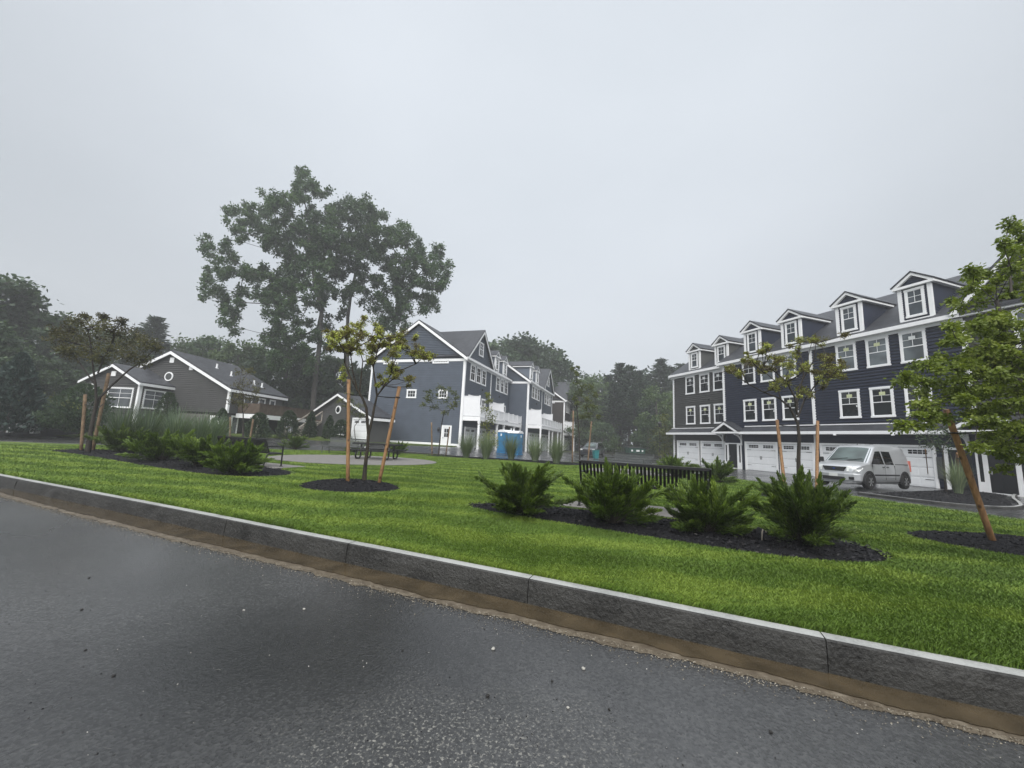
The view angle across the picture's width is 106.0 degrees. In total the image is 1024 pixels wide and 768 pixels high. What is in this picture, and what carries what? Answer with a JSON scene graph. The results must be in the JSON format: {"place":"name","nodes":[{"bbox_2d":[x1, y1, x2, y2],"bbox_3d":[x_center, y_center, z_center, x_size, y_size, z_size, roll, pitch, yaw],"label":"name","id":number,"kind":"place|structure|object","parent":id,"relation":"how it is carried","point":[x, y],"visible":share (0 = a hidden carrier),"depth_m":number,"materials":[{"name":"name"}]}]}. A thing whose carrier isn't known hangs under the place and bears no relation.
{"place":"outdoors","nodes":[
{"label":"outdoors","id":0,"kind":"place"},
{"bbox_2d":[88,399,167,449],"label":"tall grass","id":1,"kind":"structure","parent":0,"point":[115,423],"depth_m":16.14,"materials":[{"name":"green plant"}]},
{"bbox_2d":[117,402,177,445],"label":"tall grass","id":2,"kind":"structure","parent":0,"point":[148,423],"depth_m":16.54,"materials":[{"name":"green plant"}]},
{"bbox_2d":[150,403,213,437],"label":"tall grass","id":3,"kind":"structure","parent":0,"point":[174,427],"depth_m":16.97,"materials":[{"name":"green plant"}]},
{"bbox_2d":[186,412,240,444],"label":"tall grass","id":4,"kind":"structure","parent":0,"point":[216,431],"depth_m":17.49,"materials":[{"name":"green plant"}]},
{"bbox_2d":[16,423,456,446],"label":"verge","id":5,"kind":"structure","parent":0,"point":[318,438],"depth_m":34.17,"materials":[{"name":"green plant"}]},
{"bbox_2d":[0,295,48,354],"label":"broadleaf tree","id":6,"kind":"object","parent":5,"relation":"on","point":[10,310],"visible":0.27,"depth_m":38.87,"materials":[{"name":"green plant"}]},
{"bbox_2d":[0,342,66,406],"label":"broadleaf tree","id":7,"kind":"object","parent":5,"relation":"on","point":[47,382],"visible":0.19,"depth_m":34.16,"materials":[{"name":"green plant"}]},
{"bbox_2d":[0,272,71,376],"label":"broadleaf tree","id":8,"kind":"object","parent":5,"relation":"on","point":[11,290],"visible":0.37,"depth_m":39.13,"materials":[{"name":"green plant"}]},
{"bbox_2d":[34,359,80,401],"bbox_3d":[-43.919,0.782,36.249,5.688,6.536,6.004,-3,-10,34],"label":"broadleaf tree","id":9,"kind":"object","parent":5,"relation":"on","point":[59,365],"visible":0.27,"depth_m":36.27,"materials":[{"name":"green plant"}]},
{"bbox_2d":[17,308,103,389],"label":"broadleaf tree","id":10,"kind":"object","parent":5,"relation":"on","point":[63,316],"visible":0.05,"depth_m":43.80,"materials":[{"name":"green plant"}]},
{"bbox_2d":[151,392,180,426],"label":"evergreen shrub","id":11,"kind":"object","parent":5,"relation":"on","point":[171,397],"visible":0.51,"depth_m":30.70,"materials":[{"name":"green plant"}]},
{"bbox_2d":[194,165,343,409],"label":"oak tree","id":12,"kind":"object","parent":5,"relation":"on","point":[285,279],"visible":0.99,"depth_m":48.78,"materials":[{"name":"green plant"}]},
{"bbox_2d":[274,410,301,438],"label":"evergreen shrub","id":13,"kind":"object","parent":5,"relation":"on","point":[290,424],"visible":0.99,"depth_m":32.50,"materials":[{"name":"green plant"}]},
{"bbox_2d":[68,431,671,460],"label":"ground","id":14,"kind":"structure","parent":0,"point":[576,451],"depth_m":66.17,"materials":[{"name":"soil"}]},
{"bbox_2d":[0,425,79,437],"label":"mulch bed","id":15,"kind":"object","parent":14,"relation":"on","point":[50,432],"visible":0.18,"depth_m":26.39,"materials":[{"name":"black soil"}]},
{"bbox_2d":[0,321,39,396],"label":"broadleaf tree","id":16,"kind":"object","parent":15,"relation":"on","point":[7,336],"visible":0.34,"depth_m":31.89,"materials":[{"name":"green plant"}]},
{"bbox_2d":[0,351,52,432],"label":"spruce tree","id":17,"kind":"object","parent":15,"relation":"on","point":[19,378],"visible":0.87,"depth_m":24.69,"materials":[{"name":"green plant"}]},
{"bbox_2d":[3,307,84,419],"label":"broadleaf tree","id":18,"kind":"object","parent":14,"relation":"on","point":[25,335],"visible":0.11,"depth_m":40.80,"materials":[{"name":"green plant"}]},
{"bbox_2d":[120,314,174,365],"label":"pine tree","id":19,"kind":"object","parent":14,"relation":"on","point":[158,325],"visible":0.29,"depth_m":55.84,"materials":[{"name":"green plant"}]},
{"bbox_2d":[77,350,322,435],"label":"house","id":20,"kind":"structure","parent":14,"relation":"on","point":[196,384],"depth_m":33.41,"materials":[{"name":"grey wood"}]},
{"bbox_2d":[106,387,134,407],"bbox_3d":[-31.384,1.081,30.801,2.340,1.645,0.101,2,-8,5],"label":"window","id":21,"kind":"structure","parent":20,"relation":"in","point":[126,394],"depth_m":30.81,"materials":[{"name":"white glass"}]},
{"bbox_2d":[170,334,241,363],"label":"broadleaf tree","id":22,"kind":"object","parent":14,"relation":"on","point":[208,342],"visible":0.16,"depth_m":58.73,"materials":[{"name":"green plant"}]},
{"bbox_2d":[55,348,371,434],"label":"thicket","id":23,"kind":"object","parent":14,"relation":"on","point":[259,367],"visible":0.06,"depth_m":55.75,"materials":[{"name":"green plant"}]},
{"bbox_2d":[208,338,274,374],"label":"broadleaf tree","id":24,"kind":"object","parent":14,"relation":"on","point":[229,350],"visible":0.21,"depth_m":57.59,"materials":[{"name":"green plant"}]},
{"bbox_2d":[251,347,321,431],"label":"broadleaf tree","id":25,"kind":"object","parent":14,"relation":"on","point":[292,402],"visible":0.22,"depth_m":55.02,"materials":[{"name":"green plant"}]},
{"bbox_2d":[312,392,394,442],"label":"garage","id":26,"kind":"structure","parent":14,"relation":"on","point":[380,424],"depth_m":38.48,"materials":[{"name":"grey wood"}]},
{"bbox_2d":[316,191,398,391],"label":"oak tree","id":27,"kind":"object","parent":14,"relation":"on","point":[356,244],"visible":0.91,"depth_m":52.31,"materials":[{"name":"green plant"}]},
{"bbox_2d":[363,218,455,336],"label":"oak tree","id":28,"kind":"object","parent":14,"relation":"on","point":[417,255],"visible":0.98,"depth_m":54.20,"materials":[{"name":"green plant"}]},
{"bbox_2d":[368,320,561,452],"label":"townhouse block","id":29,"kind":"structure","parent":14,"relation":"on","point":[471,367],"depth_m":42.83,"materials":[{"name":"wood"}]},
{"bbox_2d":[489,339,527,361],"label":"broadleaf tree","id":30,"kind":"object","parent":14,"relation":"on","point":[510,352],"visible":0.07,"depth_m":81.33,"materials":[{"name":"green plant"}]},
{"bbox_2d":[491,331,561,381],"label":"broadleaf tree","id":31,"kind":"object","parent":14,"relation":"on","point":[528,346],"visible":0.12,"depth_m":82.31,"materials":[{"name":"green plant"}]},
{"bbox_2d":[514,340,578,421],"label":"broadleaf tree","id":32,"kind":"object","parent":14,"relation":"on","point":[555,352],"visible":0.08,"depth_m":82.98,"materials":[{"name":"green plant"}]},
{"bbox_2d":[551,382,577,451],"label":"townhouse block","id":33,"kind":"structure","parent":14,"relation":"on","point":[561,408],"depth_m":73.72,"materials":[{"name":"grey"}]},
{"bbox_2d":[536,353,596,445],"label":"broadleaf tree","id":34,"kind":"object","parent":14,"relation":"on","point":[564,368],"visible":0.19,"depth_m":81.00,"materials":[{"name":"green plant"}]},
{"bbox_2d":[563,375,607,451],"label":"broadleaf tree","id":35,"kind":"object","parent":14,"relation":"on","point":[596,401],"visible":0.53,"depth_m":73.80,"materials":[{"name":"green plant"}]},
{"bbox_2d":[570,370,625,450],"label":"broadleaf tree","id":36,"kind":"object","parent":14,"relation":"on","point":[599,386],"visible":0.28,"depth_m":75.77,"materials":[{"name":"green plant"}]},
{"bbox_2d":[585,422,619,449],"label":"broadleaf tree","id":37,"kind":"object","parent":14,"relation":"on","point":[607,427],"visible":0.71,"depth_m":66.95,"materials":[{"name":"green plant"}]},
{"bbox_2d":[598,382,626,453],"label":"pine tree","id":38,"kind":"object","parent":14,"relation":"on","point":[613,393],"visible":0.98,"depth_m":71.88,"materials":[{"name":"green plant"}]},
{"bbox_2d":[601,362,633,451],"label":"pine tree","id":39,"kind":"object","parent":14,"relation":"on","point":[617,370],"visible":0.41,"depth_m":75.76,"materials":[{"name":"green plant"}]},
{"bbox_2d":[610,364,643,446],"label":"pine tree","id":40,"kind":"object","parent":14,"relation":"on","point":[629,375],"visible":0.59,"depth_m":74.22,"materials":[{"name":"green plant"}]},
{"bbox_2d":[621,384,652,446],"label":"pine tree","id":41,"kind":"object","parent":14,"relation":"on","point":[631,405],"visible":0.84,"depth_m":69.99,"materials":[{"name":"green plant"}]},
{"bbox_2d":[629,422,662,455],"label":"broadleaf tree","id":42,"kind":"object","parent":14,"relation":"on","point":[645,437],"visible":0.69,"depth_m":58.70,"materials":[{"name":"green plant"}]},
{"bbox_2d":[630,382,672,456],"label":"broadleaf tree","id":43,"kind":"object","parent":14,"relation":"on","point":[653,396],"visible":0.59,"depth_m":60.84,"materials":[{"name":"green plant"}]},
{"bbox_2d":[645,357,672,453],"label":"pine tree","id":44,"kind":"object","parent":14,"relation":"on","point":[661,369],"visible":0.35,"depth_m":79.47,"materials":[{"name":"green plant"}]},
{"bbox_2d":[648,413,673,458],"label":"young tree","id":45,"kind":"object","parent":14,"relation":"on","point":[664,440],"visible":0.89,"depth_m":47.53,"materials":[{"name":"green plant"}]},
{"bbox_2d":[666,233,1023,496],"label":"townhouse block","id":46,"kind":"structure","parent":14,"relation":"on","point":[726,416],"depth_m":26.37,"materials":[{"name":"blue"}]},
{"bbox_2d":[678,442,697,463],"bbox_3d":[18.181,7.082,39.802,0.095,2.168,2.800,5,-9,-18],"label":"garage door","id":47,"kind":"structure","parent":46,"relation":"in","point":[683,447],"depth_m":39.70,"materials":[{"name":"white metal"}]},
{"bbox_2d":[702,442,723,464],"bbox_3d":[19.179,6.694,36.808,0.095,2.168,2.650,5,-9,-18],"label":"garage door","id":48,"kind":"structure","parent":46,"relation":"in","point":[710,453],"depth_m":36.90,"materials":[{"name":"white metal"}]},
{"bbox_2d":[725,443,741,468],"bbox_3d":[19.278,6.241,33.608,0.110,2.190,1.690,5,-9,-18],"label":"door","id":49,"kind":"structure","parent":46,"relation":"in","point":[733,451],"depth_m":33.49,"materials":[{"name":"white wood"}]},
{"bbox_2d":[746,443,776,471],"bbox_3d":[20.132,5.915,31.145,0.095,2.168,2.600,5,-9,-18],"label":"garage door","id":50,"kind":"structure","parent":46,"relation":"in","point":[756,453],"depth_m":31.09,"materials":[{"name":"white metal"}]},
{"bbox_2d":[782,444,813,475],"bbox_3d":[21.030,5.567,28.463,0.095,2.168,2.300,5,-9,-18],"label":"garage door","id":51,"kind":"structure","parent":46,"relation":"in","point":[789,458],"depth_m":28.58,"materials":[{"name":"white metal"}]},
{"bbox_2d":[835,341,857,371],"bbox_3d":[22.516,-1.807,25.988,0.100,1.915,1.240,5,-9,-18],"label":"window","id":52,"kind":"structure","parent":46,"relation":"in","point":[847,351],"depth_m":25.86,"materials":[{"name":"white glass"}]},
{"bbox_2d":[838,389,861,418],"bbox_3d":[22.364,1.321,25.532,0.100,1.905,1.240,5,-9,-18],"label":"window","id":53,"kind":"structure","parent":46,"relation":"in","point":[849,400],"depth_m":25.52,"materials":[{"name":"white glass"}]},
{"bbox_2d":[864,335,891,367],"bbox_3d":[23.071,-2.022,24.332,0.100,1.915,1.240,5,-9,-18],"label":"window","id":54,"kind":"structure","parent":46,"relation":"in","point":[877,348],"depth_m":24.31,"materials":[{"name":"white glass"}]},
{"bbox_2d":[869,386,895,417],"bbox_3d":[22.920,1.106,23.876,0.100,1.905,1.240,5,-9,-18],"label":"window","id":55,"kind":"structure","parent":46,"relation":"in","point":[882,403],"depth_m":23.87,"materials":[{"name":"white glass"}]},
{"bbox_2d":[898,328,928,363],"bbox_3d":[23.617,-2.233,22.703,0.100,1.915,1.240,5,-9,-18],"label":"window","id":56,"kind":"structure","parent":46,"relation":"in","point":[913,344],"depth_m":22.70,"materials":[{"name":"white glass"}]},
{"bbox_2d":[898,447,935,487],"bbox_3d":[23.002,4.806,22.586,0.095,2.168,2.600,5,-9,-18],"label":"garage door","id":57,"kind":"structure","parent":46,"relation":"in","point":[914,455],"depth_m":21.90,"materials":[{"name":"white metal"}]},
{"bbox_2d":[975,449,1023,496],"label":"door","id":58,"kind":"structure","parent":46,"relation":"in","point":[998,483],"depth_m":19.14,"materials":[{"name":"wood"}]},
{"bbox_2d":[0,437,1023,767],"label":"street","id":59,"kind":"structure","parent":0,"point":[166,631],"depth_m":2.34,"materials":[{"name":"grey asphalt"}]},
{"bbox_2d":[29,406,95,428],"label":"evergreen shrub","id":60,"kind":"object","parent":59,"relation":"on","point":[43,419],"visible":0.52,"depth_m":24.75,"materials":[{"name":"green plant"}]},
{"bbox_2d":[42,383,116,433],"bbox_3d":[-28.734,1.633,25.862,3.418,3.476,3.487,3,-8,0],"label":"evergreen shrub","id":61,"kind":"object","parent":59,"relation":"on","point":[87,389],"visible":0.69,"depth_m":25.14,"materials":[{"name":"green plant"}]},
{"bbox_2d":[226,364,264,440],"bbox_3d":[-18.668,1.465,26.858,2.325,5.664,3.078,11,-11,-43],"label":"young tree","id":62,"kind":"object","parent":59,"relation":"on","point":[248,371],"visible":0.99,"depth_m":26.66,"materials":[{"name":"green plant"}]},
{"bbox_2d":[244,412,273,437],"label":"evergreen shrub","id":63,"kind":"object","parent":59,"relation":"on","point":[263,419],"visible":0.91,"depth_m":30.47,"materials":[{"name":"green plant"}]},
{"bbox_2d":[0,474,1023,715],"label":"kerb","id":64,"kind":"structure","parent":59,"relation":"on","point":[985,685],"depth_m":3.18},
{"bbox_2d":[0,492,1023,757],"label":"gutter sand","id":65,"kind":"structure","parent":59,"relation":"on","point":[912,715],"depth_m":3.06,"materials":[{"name":"brown soil"}]},
{"bbox_2d":[0,489,1023,734],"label":"puddle","id":66,"kind":"object","parent":65,"relation":"on","point":[940,707],"visible":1,"depth_m":3.21,"materials":[{"name":"liquid"}]},
{"bbox_2d":[819,442,910,489],"bbox_3d":[17.091,3.929,18.842,5.009,2.158,2.377,6,-9,-24],"label":"van","id":67,"kind":"object","parent":59,"relation":"on","point":[868,466],"visible":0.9,"depth_m":18.08,"materials":[{"name":"silver metal"}]},
{"bbox_2d":[858,492,1023,509],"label":"kerb","id":68,"kind":"structure","parent":59,"relation":"on","point":[1020,505],"depth_m":13.48,"materials":[{"name":"grey concrete"}]},
{"bbox_2d":[874,489,1011,505],"bbox_3d":[19.348,4.759,16.433,10.725,0.098,3.380,7,-9,-28],"label":"mulch bed","id":69,"kind":"object","parent":59,"relation":"on","point":[951,499],"visible":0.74,"depth_m":15.27,"materials":[{"name":"black soil"}]},
{"bbox_2d":[910,412,965,491],"bbox_3d":[20.508,3.229,18.225,2.337,3.874,2.121,6,-9,-22],"label":"young tree","id":70,"kind":"object","parent":69,"relation":"on","point":[940,449],"visible":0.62,"depth_m":18.27,"materials":[{"name":"green plant"}]},
{"bbox_2d":[0,441,1023,669],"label":"lawn","id":71,"kind":"structure","parent":0,"point":[293,472],"depth_m":4.83,"materials":[{"name":"plant"}]},
{"bbox_2d":[52,449,290,476],"bbox_3d":[-12.454,2.668,13.897,13.962,0.119,3.040,-1,-9,27],"label":"mulch bed","id":72,"kind":"object","parent":71,"relation":"on","point":[271,471],"visible":0.31,"depth_m":11.76,"materials":[{"name":"black soil"}]},
{"bbox_2d":[38,312,166,451],"bbox_3d":[-16.635,-0.138,15.691,5.213,5.844,3.336,3,-8,0],"label":"young tree","id":73,"kind":"object","parent":72,"relation":"on","point":[66,349],"visible":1,"depth_m":15.37,"materials":[{"name":"green plant"}]},
{"bbox_2d":[83,423,151,451],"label":"juniper shrub","id":74,"kind":"object","parent":72,"relation":"on","point":[113,442],"visible":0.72,"depth_m":15.14,"materials":[{"name":"green plant"}]},
{"bbox_2d":[114,428,196,460],"bbox_3d":[-11.726,2.006,12.828,1.649,1.202,1.956,-1,-9,23],"label":"juniper shrub","id":75,"kind":"object","parent":72,"relation":"on","point":[155,448],"visible":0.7,"depth_m":12.37,"materials":[{"name":"green plant"}]},
{"bbox_2d":[166,433,230,465],"bbox_3d":[-9.463,2.007,11.741,1.834,1.047,1.897,-2,-9,28],"label":"juniper shrub","id":76,"kind":"object","parent":72,"relation":"on","point":[186,450],"visible":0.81,"depth_m":11.43,"materials":[{"name":"green plant"}]},
{"bbox_2d":[197,436,274,473],"bbox_3d":[-7.569,1.959,10.586,1.691,1.112,1.795,6,-9,-20],"label":"juniper shrub","id":77,"kind":"object","parent":72,"relation":"on","point":[238,458],"visible":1,"depth_m":10.22,"materials":[{"name":"green plant"}]},
{"bbox_2d":[261,463,305,468],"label":"path","id":78,"kind":"structure","parent":71,"relation":"on","point":[273,465],"depth_m":13.22,"materials":[{"name":"concrete"}]},
{"bbox_2d":[217,436,283,466],"bbox_3d":[-8.981,2.288,13.171,2.470,0.916,0.732,-1,-9,22],"label":"park bench","id":79,"kind":"object","parent":78,"relation":"on","point":[233,439],"visible":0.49,"depth_m":12.85,"materials":[{"name":"black metal"}]},
{"bbox_2d":[299,478,397,492],"bbox_3d":[-3.839,2.364,9.179,2.367,0.184,1.977,3,-8,0],"label":"mulch bed","id":80,"kind":"object","parent":71,"relation":"on","point":[340,485],"visible":0.72,"depth_m":8.65,"materials":[{"name":"black soil"}]},
{"bbox_2d":[346,379,350,480],"bbox_3d":[-3.923,1.200,9.240,0.412,2.653,0.086,0,-9,20],"label":"tree stake","id":81,"kind":"object","parent":80,"relation":"on","point":[348,435],"visible":0.92,"depth_m":9.21,"materials":[{"name":"brown wood"}]},
{"bbox_2d":[321,315,437,479],"bbox_3d":[-3.554,0.347,9.766,3.370,4.424,2.009,3,-8,0],"label":"young tree","id":82,"kind":"object","parent":80,"relation":"on","point":[348,347],"visible":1,"depth_m":9.73,"materials":[{"name":"green plant"}]},
{"bbox_2d":[377,386,400,482],"bbox_3d":[-3.041,1.320,9.516,0.381,2.578,0.090,7,-9,-29],"label":"tree stake","id":83,"kind":"object","parent":80,"relation":"on","point":[388,436],"visible":0.91,"depth_m":9.49,"materials":[{"name":"brown wood"}]},
{"bbox_2d":[267,455,435,465],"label":"patio","id":84,"kind":"structure","parent":71,"relation":"on","point":[341,459],"depth_m":17.56,"materials":[{"name":"concrete"}]},
{"bbox_2d":[426,455,585,464],"bbox_3d":[-0.529,4.753,24.216,11.241,0.111,3.220,2,-8,5],"label":"mulch bed","id":85,"kind":"object","parent":71,"relation":"on","point":[543,461],"visible":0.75,"depth_m":24.22,"materials":[{"name":"black soil"}]},
{"bbox_2d":[419,383,459,455],"bbox_3d":[-5.057,2.408,26.123,3.185,4.856,1.772,0,-9,18],"label":"young tree","id":86,"kind":"object","parent":85,"relation":"on","point":[426,398],"visible":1,"depth_m":26.08,"materials":[{"name":"green plant"}]},
{"bbox_2d":[569,365,601,459],"bbox_3d":[4.908,1.943,25.483,2.197,6.706,2.456,3,-8,0],"label":"young tree","id":87,"kind":"object","parent":85,"relation":"on","point":[576,403],"visible":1,"depth_m":25.86,"materials":[{"name":"green plant"}]},
{"bbox_2d":[561,501,679,517],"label":"path","id":88,"kind":"structure","parent":71,"relation":"on","point":[664,513],"depth_m":7.73,"materials":[{"name":"concrete"}]},
{"bbox_2d":[577,460,711,505],"bbox_3d":[2.614,2.055,7.729,2.470,0.916,0.732,-1,-9,23],"label":"park bench","id":89,"kind":"object","parent":88,"relation":"on","point":[660,467],"visible":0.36,"depth_m":7.41,"materials":[{"name":"black metal"}]},
{"bbox_2d":[589,468,670,475],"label":"patio","id":90,"kind":"structure","parent":71,"relation":"on","point":[628,471],"depth_m":18.97,"materials":[{"name":"concrete"}]},
{"bbox_2d":[606,452,653,474],"bbox_3d":[5.598,3.763,18.452,0.732,0.916,2.470,7,-9,-28],"label":"park bench","id":91,"kind":"object","parent":90,"relation":"on","point":[616,459],"visible":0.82,"depth_m":18.54,"materials":[{"name":"grey wood"}]},
{"bbox_2d":[465,502,891,562],"bbox_3d":[2.052,2.244,6.204,6.421,0.128,1.899,0,-9,18],"label":"mulch bed","id":92,"kind":"object","parent":71,"relation":"on","point":[641,529],"visible":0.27,"depth_m":5.45,"materials":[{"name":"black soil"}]},
{"bbox_2d":[474,461,576,517],"bbox_3d":[0.262,1.773,6.576,1.635,0.962,1.523,9,-10,-36],"label":"juniper shrub","id":93,"kind":"object","parent":92,"relation":"on","point":[520,491],"visible":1,"depth_m":6.32,"materials":[{"name":"green plant"}]},
{"bbox_2d":[561,456,674,526],"bbox_3d":[1.630,1.702,6.133,1.565,1.094,1.522,6,-9,-23],"label":"juniper shrub","id":94,"kind":"object","parent":92,"relation":"on","point":[607,496],"visible":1,"depth_m":5.90,"materials":[{"name":"green plant"}]},
{"bbox_2d":[655,474,762,536],"bbox_3d":[2.957,1.826,5.875,1.468,0.907,1.309,-2,-10,29],"label":"juniper shrub","id":95,"kind":"object","parent":92,"relation":"on","point":[702,508],"visible":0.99,"depth_m":5.62,"materials":[{"name":"green plant"}]},
{"bbox_2d":[737,464,865,546],"bbox_3d":[4.042,1.691,5.449,1.378,1.137,1.684,-5,-11,43],"label":"juniper shrub","id":96,"kind":"object","parent":92,"relation":"on","point":[804,511],"visible":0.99,"depth_m":5.25,"materials":[{"name":"green plant"}]},
{"bbox_2d":[694,455,738,483],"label":"juniper shrub","id":97,"kind":"object","parent":71,"relation":"on","point":[720,471],"visible":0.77,"depth_m":15.12,"materials":[{"name":"green plant"}]},
{"bbox_2d":[907,530,1023,555],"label":"mulch bed","id":98,"kind":"object","parent":71,"relation":"on","point":[999,547],"visible":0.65,"depth_m":6.00,"materials":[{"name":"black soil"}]},
{"bbox_2d":[883,215,1023,475],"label":"young tree","id":99,"kind":"object","parent":98,"relation":"on","point":[994,352],"visible":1,"depth_m":5.33,"materials":[{"name":"green plant"}]},
{"bbox_2d":[943,409,996,540],"bbox_3d":[7.258,1.513,6.099,0.740,2.204,0.085,4,-8,-9],"label":"tree stake","id":100,"kind":"object","parent":98,"relation":"on","point":[969,475],"visible":0.86,"depth_m":6.07,"materials":[{"name":"brown wood"}]},
{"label":"mulch bed","id":101,"kind":"structure","parent":71,"relation":"on","visible":0},
{"bbox_2d":[722,331,852,473],"bbox_3d":[7.860,0.762,10.886,4.638,5.018,2.322,3,-8,0],"label":"young tree","id":102,"kind":"object","parent":101,"relation":"on","point":[834,372],"visible":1,"depth_m":10.82,"materials":[{"name":"green plant"}]},
{"bbox_2d":[0,0,1023,448],"label":"sky","id":103,"kind":"structure","parent":0,"point":[637,183],"materials":[{"name":"grey"}]},
{"bbox_2d":[934,459,980,493],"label":"tall grass","id":104,"kind":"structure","parent":0,"point":[957,481],"depth_m":17.14,"materials":[{"name":"green plant"}]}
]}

